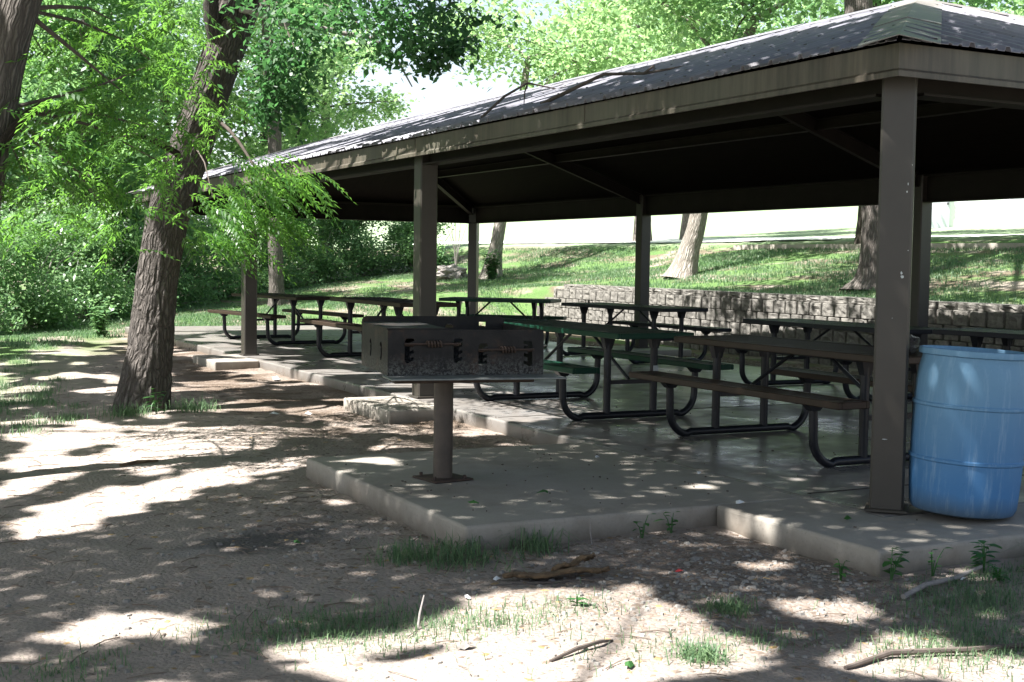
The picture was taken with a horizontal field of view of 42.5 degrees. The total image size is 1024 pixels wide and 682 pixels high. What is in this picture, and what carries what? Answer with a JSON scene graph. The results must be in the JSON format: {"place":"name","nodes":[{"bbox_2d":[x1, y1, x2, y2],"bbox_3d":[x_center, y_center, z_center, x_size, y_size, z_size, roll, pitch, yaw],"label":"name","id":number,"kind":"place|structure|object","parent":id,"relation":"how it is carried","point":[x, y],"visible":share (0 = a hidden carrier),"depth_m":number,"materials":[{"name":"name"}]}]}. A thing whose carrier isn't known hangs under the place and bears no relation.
{"place":"outdoors","nodes":[
{"label":"outdoors","id":0,"kind":"place"},
{"bbox_2d":[0,351,101,436],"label":"sparse grass","id":1,"kind":"structure","parent":0,"point":[42,395],"depth_m":13.19,"materials":[{"name":"green plant"}]},
{"bbox_2d":[0,206,1023,681],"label":"ground","id":2,"kind":"structure","parent":0,"point":[42,600],"depth_m":6.70,"materials":[{"name":"beige soil"}]},
{"bbox_2d":[0,206,57,334],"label":"bush","id":3,"kind":"object","parent":2,"relation":"on","point":[6,313],"visible":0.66,"depth_m":26.68,"materials":[{"name":"green plant"}]},
{"bbox_2d":[0,1,126,221],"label":"forest tree","id":4,"kind":"object","parent":2,"relation":"on","point":[26,146],"visible":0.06,"depth_m":34.54,"materials":[{"name":"green plant"}]},
{"bbox_2d":[0,192,131,330],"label":"bush","id":5,"kind":"object","parent":2,"relation":"on","point":[57,308],"visible":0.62,"depth_m":28.46,"materials":[{"name":"green plant"}]},
{"bbox_2d":[1,179,143,311],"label":"bush","id":6,"kind":"object","parent":2,"relation":"on","point":[65,242],"visible":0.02,"depth_m":34.39,"materials":[{"name":"green plant"}]},
{"bbox_2d":[85,305,116,336],"bbox_3d":[-7.441,-0.370,23.776,0.499,0.639,0.612,-2,4,-41],"label":"young sapling","id":7,"kind":"object","parent":2,"relation":"on","point":[100,326],"visible":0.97,"depth_m":23.78,"materials":[{"name":"green plant"}]},
{"bbox_2d":[14,211,190,319],"bbox_3d":[-9.825,-1.810,31.287,4.187,2.812,4.024,-1,4,-27],"label":"bush","id":8,"kind":"object","parent":2,"relation":"on","point":[88,269],"visible":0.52,"depth_m":30.86,"materials":[{"name":"green plant"}]},
{"bbox_2d":[11,0,199,265],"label":"forest tree","id":9,"kind":"object","parent":2,"relation":"on","point":[179,93],"visible":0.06,"depth_m":37.79,"materials":[{"name":"green plant"}]},
{"bbox_2d":[4,0,215,316],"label":"forest tree","id":10,"kind":"object","parent":2,"relation":"on","point":[95,55],"visible":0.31,"depth_m":32.06,"materials":[{"name":"green plant"}]},
{"bbox_2d":[65,398,165,420],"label":"grass tuft","id":11,"kind":"object","parent":2,"relation":"on","point":[128,410],"visible":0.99,"depth_m":12.09,"materials":[{"name":"green plant"}]},
{"bbox_2d":[31,0,244,226],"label":"forest tree","id":12,"kind":"object","parent":2,"relation":"on","point":[178,66],"depth_m":48.91,"materials":[{"name":"green plant"}]},
{"bbox_2d":[0,0,277,282],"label":"edge tree","id":13,"kind":"object","parent":2,"relation":"on","point":[20,21],"visible":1,"depth_m":9.52,"materials":[{"name":"green plant"}]},
{"bbox_2d":[119,459,158,466],"bbox_3d":[-2.669,0.871,9.423,0.286,0.041,0.028,-2,4,-37],"label":"fallen stick","id":14,"kind":"object","parent":2,"relation":"on","point":[136,462],"visible":1,"depth_m":9.41,"materials":[{"name":"brown wood"}]},
{"bbox_2d":[144,388,165,413],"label":"weed plant","id":15,"kind":"object","parent":2,"relation":"on","point":[155,406],"visible":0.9,"depth_m":12.20,"materials":[{"name":"green plant"}]},
{"bbox_2d":[56,0,277,216],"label":"forest tree","id":16,"kind":"object","parent":2,"relation":"on","point":[167,126],"visible":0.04,"depth_m":41.64,"materials":[{"name":"green plant"}]},
{"bbox_2d":[105,215,232,308],"bbox_3d":[-9.222,-2.172,34.108,3.931,2.926,4.073,0,3,-13],"label":"bush","id":17,"kind":"object","parent":2,"relation":"on","point":[191,295],"visible":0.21,"depth_m":34.23,"materials":[{"name":"green plant"}]},
{"bbox_2d":[156,395,228,413],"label":"grass tuft","id":18,"kind":"object","parent":2,"relation":"on","point":[201,404],"visible":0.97,"depth_m":12.41,"materials":[{"name":"green plant"}]},
{"bbox_2d":[193,354,258,370],"bbox_3d":[-3.833,0.392,17.584,0.584,0.338,1.180,-1,4,-27],"label":"concrete pad","id":19,"kind":"object","parent":2,"relation":"on","point":[223,362],"visible":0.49,"depth_m":17.15,"materials":[{"name":"grey concrete"}]},
{"bbox_2d":[179,215,285,300],"bbox_3d":[-8.232,-2.556,36.662,4.063,3.032,4.336,-1,4,-27],"label":"bush","id":20,"kind":"object","parent":2,"relation":"on","point":[205,268],"visible":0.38,"depth_m":36.09,"materials":[{"name":"green plant"}]},
{"bbox_2d":[143,0,367,283],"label":"forest tree","id":21,"kind":"object","parent":2,"relation":"on","point":[251,148],"visible":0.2,"depth_m":40.42,"materials":[{"name":"green plant"}]},
{"bbox_2d":[142,0,388,306],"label":"lawn tree","id":22,"kind":"object","parent":2,"relation":"on","point":[276,282],"visible":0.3,"depth_m":31.85,"materials":[{"name":"brown plant"}]},
{"bbox_2d":[201,216,332,292],"bbox_3d":[-7.303,-2.945,38.983,4.087,3.176,3.896,-1,4,-27],"label":"bush","id":23,"kind":"object","parent":2,"relation":"on","point":[298,278],"visible":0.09,"depth_m":38.81,"materials":[{"name":"green plant"}]},
{"bbox_2d":[100,0,517,412],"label":"leaning tree","id":24,"kind":"object","parent":2,"relation":"on","point":[147,364],"visible":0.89,"depth_m":11.93,"materials":[{"name":"green plant"}]},
{"bbox_2d":[260,219,371,282],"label":"bush","id":25,"kind":"object","parent":2,"relation":"on","point":[320,258],"visible":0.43,"depth_m":40.42,"materials":[{"name":"green plant"}]},
{"bbox_2d":[235,11,424,266],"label":"forest tree","id":26,"kind":"object","parent":2,"relation":"on","point":[382,106],"visible":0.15,"depth_m":45.45,"materials":[{"name":"green plant"}]},
{"bbox_2d":[314,219,409,275],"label":"bush","id":27,"kind":"object","parent":2,"relation":"on","point":[356,244],"visible":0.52,"depth_m":41.32,"materials":[{"name":"green plant"}]},
{"bbox_2d":[344,396,433,423],"bbox_3d":[-1.100,0.744,12.300,0.584,0.338,1.180,-1,4,-27],"label":"concrete pad","id":28,"kind":"object","parent":2,"relation":"on","point":[388,409],"visible":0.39,"depth_m":11.98,"materials":[{"name":"grey concrete"}]},
{"bbox_2d":[359,537,450,567],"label":"grass tuft","id":29,"kind":"object","parent":2,"relation":"on","point":[395,552],"visible":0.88,"depth_m":6.40,"materials":[{"name":"green plant"}]},
{"bbox_2d":[379,221,461,271],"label":"bush","id":30,"kind":"object","parent":2,"relation":"on","point":[402,236],"visible":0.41,"depth_m":41.34,"materials":[{"name":"green plant"}]},
{"bbox_2d":[417,595,424,629],"bbox_3d":[-0.374,1.104,5.359,0.013,0.114,0.127,1,3,7],"label":"fallen stick","id":31,"kind":"object","parent":2,"relation":"on","point":[419,616],"visible":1,"depth_m":5.35,"materials":[{"name":"brown wood"}]},
{"bbox_2d":[350,530,527,577],"bbox_3d":[-0.315,1.016,6.420,0.963,0.151,0.736,2,3,11],"label":"grass tuft","id":32,"kind":"object","parent":2,"relation":"on","point":[459,551],"visible":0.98,"depth_m":6.38,"materials":[{"name":"green plant"}]},
{"bbox_2d":[437,264,467,280],"bbox_3d":[-1.614,-1.815,35.941,0.993,0.596,0.961,1,3,8],"label":"pile of stone blocks","id":33,"kind":"object","parent":2,"relation":"on","point":[451,271],"visible":0.75,"depth_m":35.64,"materials":[{"name":"grey stone"}]},
{"bbox_2d":[446,223,466,265],"bbox_3d":[-1.584,-2.948,37.844,0.684,2.068,0.487,-1,4,-27],"label":"bare sapling","id":34,"kind":"object","parent":2,"relation":"on","point":[456,256],"visible":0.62,"depth_m":37.83,"materials":[{"name":"brown wood"}]},
{"bbox_2d":[456,643,475,649],"bbox_3d":[-0.176,1.160,5.010,0.076,0.021,0.040,-2,5,-43],"label":"flat stone","id":35,"kind":"object","parent":2,"relation":"on","point":[464,646],"visible":1,"depth_m":5.00,"materials":[{"name":"white stone"}]},
{"bbox_2d":[6,416,958,681],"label":"dry leaves","id":36,"kind":"object","parent":2,"relation":"on","point":[376,586],"visible":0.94,"depth_m":5.82,"materials":[{"name":"brown plant"}]},
{"bbox_2d":[479,248,505,280],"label":"leafy shrub","id":37,"kind":"object","parent":2,"relation":"on","point":[491,271],"visible":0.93,"depth_m":34.22,"materials":[{"name":"green plant"}]},
{"bbox_2d":[0,381,1023,681],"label":"twig litter","id":38,"kind":"object","parent":2,"relation":"on","point":[346,549],"visible":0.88,"depth_m":6.59,"materials":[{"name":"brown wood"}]},
{"bbox_2d":[0,244,1023,355],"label":"lawn grass","id":39,"kind":"structure","parent":2,"relation":"on","point":[621,273],"depth_m":27.79,"materials":[{"name":"green plant"}]},
{"bbox_2d":[493,520,585,558],"bbox_3d":[0.085,0.980,6.647,0.636,0.188,0.594,1,3,-2],"label":"grass tuft","id":40,"kind":"object","parent":2,"relation":"on","point":[542,546],"visible":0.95,"depth_m":6.61,"materials":[{"name":"green plant"}]},
{"bbox_2d":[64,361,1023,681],"bbox_3d":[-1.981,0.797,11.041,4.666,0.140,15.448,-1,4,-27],"label":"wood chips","id":41,"kind":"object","parent":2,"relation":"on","point":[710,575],"visible":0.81,"depth_m":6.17,"materials":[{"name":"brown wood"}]},
{"bbox_2d":[490,577,606,585],"bbox_3d":[0.180,1.101,6.002,0.564,0.022,0.053,0,3,-15],"label":"fallen stick","id":42,"kind":"object","parent":2,"relation":"on","point":[549,582],"visible":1,"depth_m":5.97,"materials":[{"name":"brown wood"}]},
{"bbox_2d":[306,442,800,550],"bbox_3d":[0.149,0.985,8.178,2.151,0.297,2.496,-1,4,-27],"label":"concrete pad","id":43,"kind":"object","parent":2,"relation":"on","point":[510,507],"visible":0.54,"depth_m":7.63,"materials":[{"name":"grey concrete"}]},
{"bbox_2d":[361,316,566,483],"bbox_3d":[-0.332,0.352,8.014,1.040,0.965,1.058,0,4,-17],"label":"barbecue grill","id":44,"kind":"object","parent":43,"relation":"on","point":[419,350],"visible":1,"depth_m":7.76,"materials":[{"name":"metal"}]},
{"bbox_2d":[502,552,609,578],"bbox_3d":[0.213,1.060,6.105,0.520,0.097,0.231,-1,4,-27],"label":"broken bark","id":45,"kind":"object","parent":2,"relation":"on","point":[558,569],"visible":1,"depth_m":6.07,"materials":[{"name":"brown wood"}]},
{"bbox_2d":[408,0,717,278],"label":"lawn tree","id":46,"kind":"object","parent":2,"relation":"on","point":[580,60],"visible":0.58,"depth_m":34.83,"materials":[{"name":"green plant"}]},
{"bbox_2d":[566,594,588,605],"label":"weed plant","id":47,"kind":"object","parent":2,"relation":"on","point":[577,598],"visible":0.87,"depth_m":5.56,"materials":[{"name":"green plant"}]},
{"bbox_2d":[549,639,612,661],"bbox_3d":[0.271,1.157,4.952,0.347,0.040,0.028,-2,5,-44],"label":"fallen stick","id":48,"kind":"object","parent":2,"relation":"on","point":[577,648],"visible":1,"depth_m":4.92,"materials":[{"name":"brown wood"}]},
{"bbox_2d":[590,518,592,543],"bbox_3d":[0.408,0.977,6.773,0.015,0.138,0.017,0,3,-11],"label":"fallen stick","id":49,"kind":"object","parent":2,"relation":"on","point":[590,532],"visible":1,"depth_m":6.77,"materials":[{"name":"brown wood"}]},
{"bbox_2d":[625,661,633,667],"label":"fallen leaf","id":50,"kind":"object","parent":2,"relation":"on","point":[630,664],"visible":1,"depth_m":4.73,"materials":[{"name":"green plant"}]},
{"bbox_2d":[500,0,766,240],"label":"park tree","id":51,"kind":"object","parent":2,"relation":"on","point":[634,230],"visible":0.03,"depth_m":51.62,"materials":[{"name":"green plant"}]},
{"bbox_2d":[592,345,690,356],"bbox_3d":[2.057,0.259,21.016,1.192,0.298,1.100,-1,4,-27],"label":"concrete pad","id":52,"kind":"object","parent":2,"relation":"on","point":[668,351],"visible":0.18,"depth_m":20.67,"materials":[{"name":"grey concrete"}]},
{"bbox_2d":[633,513,654,537],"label":"weed plant","id":53,"kind":"object","parent":2,"relation":"on","point":[642,531],"visible":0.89,"depth_m":6.94,"materials":[{"name":"green plant"}]},
{"bbox_2d":[653,511,679,532],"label":"weed plant","id":54,"kind":"object","parent":2,"relation":"on","point":[671,524],"visible":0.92,"depth_m":7.05,"materials":[{"name":"green plant"}]},
{"bbox_2d":[481,324,872,376],"bbox_3d":[3.177,0.269,19.537,1.656,0.164,19.024,-1,4,-27],"label":"gravel strip","id":55,"kind":"object","parent":2,"relation":"on","point":[735,361],"visible":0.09,"depth_m":19.83,"materials":[{"name":"stone"}]},
{"bbox_2d":[544,0,824,239],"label":"park tree","id":56,"kind":"object","parent":2,"relation":"on","point":[685,219],"visible":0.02,"depth_m":54.35,"materials":[{"name":"green plant"}]},
{"bbox_2d":[688,556,699,560],"bbox_3d":[0.891,1.063,6.436,0.060,0.021,0.033,1,3,9],"label":"flat stone","id":57,"kind":"object","parent":2,"relation":"on","point":[694,558],"visible":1,"depth_m":6.43,"materials":[{"name":"grey stone"}]},
{"bbox_2d":[650,633,754,671],"bbox_3d":[0.690,1.127,4.837,0.344,0.115,0.419,0,3,-13],"label":"grass tuft","id":58,"kind":"object","parent":2,"relation":"on","point":[706,653],"visible":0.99,"depth_m":4.81,"materials":[{"name":"green plant"}]},
{"bbox_2d":[518,0,896,278],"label":"lawn tree","id":59,"kind":"object","parent":2,"relation":"on","point":[684,263],"visible":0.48,"depth_m":27.87,"materials":[{"name":"green plant"}]},
{"bbox_2d":[685,591,766,624],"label":"grass tuft","id":60,"kind":"object","parent":2,"relation":"on","point":[732,606],"visible":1,"depth_m":5.50,"materials":[{"name":"green plant"}]},
{"bbox_2d":[536,284,1023,368],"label":"retaining wall","id":61,"kind":"structure","parent":2,"relation":"on","point":[732,310],"depth_m":20.66,"materials":[{"name":"grey stone"}]},
{"bbox_2d":[584,0,1023,243],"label":"park tree","id":62,"kind":"object","parent":2,"relation":"on","point":[762,6],"visible":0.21,"depth_m":26.46,"materials":[{"name":"green plant"}]},
{"bbox_2d":[830,559,852,580],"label":"weed plant","id":63,"kind":"object","parent":2,"relation":"on","point":[841,573],"visible":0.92,"depth_m":6.08,"materials":[{"name":"green plant"}]},
{"bbox_2d":[717,498,1023,576],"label":"concrete pad","id":64,"kind":"object","parent":2,"relation":"on","point":[811,528],"visible":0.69,"depth_m":6.62,"materials":[{"name":"grey concrete"}]},
{"bbox_2d":[908,345,1023,519],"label":"trash barrel","id":65,"kind":"object","parent":64,"relation":"on","point":[966,454],"visible":1,"depth_m":6.79,"materials":[{"name":"blue plastic"}]},
{"bbox_2d":[733,243,1023,249],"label":"kerb","id":66,"kind":"structure","parent":2,"relation":"on","point":[992,246],"depth_m":26.50,"materials":[{"name":"concrete"}]},
{"bbox_2d":[882,547,909,580],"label":"weed plant","id":67,"kind":"object","parent":2,"relation":"on","point":[893,570],"visible":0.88,"depth_m":6.08,"materials":[{"name":"green plant"}]},
{"bbox_2d":[778,0,1018,289],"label":"lawn tree","id":68,"kind":"object","parent":2,"relation":"on","point":[864,277],"visible":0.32,"depth_m":20.81,"materials":[{"name":"brown plant"}]},
{"bbox_2d":[774,0,1023,24],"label":"park tree","id":69,"kind":"object","parent":2,"relation":"on","point":[840,4],"visible":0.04,"depth_m":45.03,"materials":[{"name":"green plant"}]},
{"bbox_2d":[843,643,1023,669],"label":"fallen stick","id":70,"kind":"object","parent":2,"relation":"on","point":[896,652],"visible":0.96,"depth_m":4.89,"materials":[{"name":"brown wood"}]},
{"bbox_2d":[928,547,950,575],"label":"weed plant","id":71,"kind":"object","parent":2,"relation":"on","point":[932,564],"visible":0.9,"depth_m":6.16,"materials":[{"name":"green plant"}]},
{"bbox_2d":[901,565,981,598],"bbox_3d":[1.952,1.091,5.976,0.698,0.050,0.037,-2,5,-43],"label":"fallen stick","id":72,"kind":"object","parent":2,"relation":"on","point":[914,590],"visible":0.97,"depth_m":5.93,"materials":[{"name":"brown wood"}]},
{"bbox_2d":[931,198,1023,227],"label":"white building","id":73,"kind":"structure","parent":2,"relation":"on","point":[966,213],"depth_m":54.41,"materials":[{"name":"paint"}]},
{"bbox_2d":[931,202,949,227],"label":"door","id":74,"kind":"structure","parent":73,"relation":"in","point":[940,210],"depth_m":54.34,"materials":[{"name":"white"}]},
{"bbox_2d":[1009,198,1023,222],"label":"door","id":75,"kind":"structure","parent":73,"relation":"in","point":[1016,206],"depth_m":54.34,"materials":[{"name":"white"}]},
{"bbox_2d":[970,540,1001,572],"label":"weed plant","id":76,"kind":"object","parent":2,"relation":"on","point":[982,555],"visible":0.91,"depth_m":6.23,"materials":[{"name":"green plant"}]},
{"bbox_2d":[986,564,1010,581],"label":"weed plant","id":77,"kind":"object","parent":2,"relation":"on","point":[996,575],"visible":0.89,"depth_m":6.01,"materials":[{"name":"green plant"}]},
{"bbox_2d":[990,0,1023,13],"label":"park tree","id":78,"kind":"object","parent":2,"relation":"on","point":[1019,10],"visible":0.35,"depth_m":32.09,"materials":[{"name":"green plant"}]},
{"bbox_2d":[0,0,1023,235],"label":"sky","id":79,"kind":"structure","parent":0,"point":[444,93],"materials":[{"name":"white"}]},
{"bbox_2d":[1,554,1023,681],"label":"foreground grass","id":80,"kind":"structure","parent":0,"point":[987,596],"depth_m":5.30,"materials":[{"name":"green plant"}]},
{"bbox_2d":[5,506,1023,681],"bbox_3d":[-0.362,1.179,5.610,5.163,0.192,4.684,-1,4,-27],"label":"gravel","id":81,"kind":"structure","parent":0,"point":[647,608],"depth_m":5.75,"materials":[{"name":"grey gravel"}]},
{"bbox_2d":[125,325,1023,516],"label":"concrete floor","id":82,"kind":"structure","parent":0,"point":[739,457],"depth_m":11.49,"materials":[{"name":"grey concrete"}]},
{"bbox_2d":[208,293,363,344],"bbox_3d":[-3.685,-0.362,21.254,1.600,0.764,2.440,-2,4,-35],"label":"picnic table","id":83,"kind":"object","parent":82,"relation":"on","point":[293,299],"visible":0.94,"depth_m":20.82,"materials":[{"name":"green metal"}]},
{"bbox_2d":[300,297,484,357],"bbox_3d":[-1.599,-0.130,17.329,1.664,0.825,2.538,-1,4,-27],"label":"picnic table","id":84,"kind":"object","parent":82,"relation":"on","point":[398,305],"visible":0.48,"depth_m":17.61,"materials":[{"name":"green metal"}]},
{"bbox_2d":[439,297,566,347],"bbox_3d":[-0.183,-0.262,20.252,1.750,0.787,1.600,2,3,15],"label":"picnic table","id":85,"kind":"object","parent":82,"relation":"on","point":[469,300],"visible":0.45,"depth_m":20.18,"materials":[{"name":"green metal"}]},
{"bbox_2d":[214,345,908,493],"bbox_3d":[1.356,0.449,15.000,6.100,0.003,13.421,-1,4,-27],"label":"floor joint","id":86,"kind":"object","parent":82,"relation":"on","point":[580,413],"visible":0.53,"depth_m":12.22,"materials":[{"name":"grey concrete"}]},
{"bbox_2d":[128,0,1023,513],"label":"park pavilion","id":87,"kind":"structure","parent":82,"relation":"on","point":[904,114],"depth_m":13.08,"materials":[{"name":"brown paint"}]},
{"bbox_2d":[481,82,555,117],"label":"fallen branch","id":88,"kind":"object","parent":87,"relation":"on","point":[501,99],"visible":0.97,"depth_m":11.51,"materials":[{"name":"brown wood"}]},
{"bbox_2d":[540,65,681,103],"bbox_3d":[0.770,-2.038,10.464,1.175,0.298,0.196,2,4,16],"label":"fallen branch","id":89,"kind":"object","parent":87,"relation":"on","point":[563,93],"visible":0.96,"depth_m":10.50,"materials":[{"name":"brown wood"}]},
{"bbox_2d":[474,320,733,420],"bbox_3d":[0.637,0.245,12.026,1.600,0.764,2.440,-1,4,-27],"label":"picnic table","id":90,"kind":"object","parent":82,"relation":"on","point":[560,329],"visible":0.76,"depth_m":11.41,"materials":[{"name":"green metal"}]},
{"bbox_2d":[345,376,917,527],"bbox_3d":[0.209,0.666,10.975,4.654,0.006,9.116,-1,4,-27],"label":"slab debris","id":91,"kind":"object","parent":82,"relation":"on","point":[593,476],"visible":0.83,"depth_m":8.05,"materials":[{"name":"brown plant"}]},
{"bbox_2d":[561,302,731,363],"bbox_3d":[1.672,-0.121,18.514,1.600,0.764,2.440,-1,4,-31],"label":"picnic table","id":92,"kind":"object","parent":82,"relation":"on","point":[654,310],"visible":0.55,"depth_m":18.20,"materials":[{"name":"black metal"}]},
{"bbox_2d":[629,335,922,467],"bbox_3d":[2.184,0.408,9.645,1.600,0.764,2.440,-1,4,-27],"label":"picnic table","id":93,"kind":"object","parent":82,"relation":"on","point":[813,404],"visible":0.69,"depth_m":9.63,"materials":[{"name":"brown metal"}]},
{"bbox_2d":[725,318,947,400],"bbox_3d":[3.492,0.184,13.972,1.600,0.741,2.440,-1,4,-27],"label":"picnic table","id":94,"kind":"object","parent":82,"relation":"on","point":[807,325],"visible":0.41,"depth_m":14.35,"materials":[{"name":"black metal"}]},
{"bbox_2d":[909,328,1023,364],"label":"picnic table","id":95,"kind":"object","parent":82,"relation":"on","point":[1006,336],"visible":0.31,"depth_m":12.22,"materials":[{"name":"black metal"}]},
{"bbox_2d":[395,234,1023,244],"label":"parking lot","id":96,"kind":"structure","parent":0,"point":[653,241],"depth_m":50.67,"materials":[{"name":"grey asphalt"}]},
{"bbox_2d":[909,334,919,353],"bbox_3d":[2.650,0.017,8.911,0.278,0.161,0.209,-1,4,-27],"label":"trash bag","id":97,"kind":"object","parent":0,"point":[914,342],"visible":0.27,"depth_m":8.84,"materials":[{"name":"plastic"}]}
]}

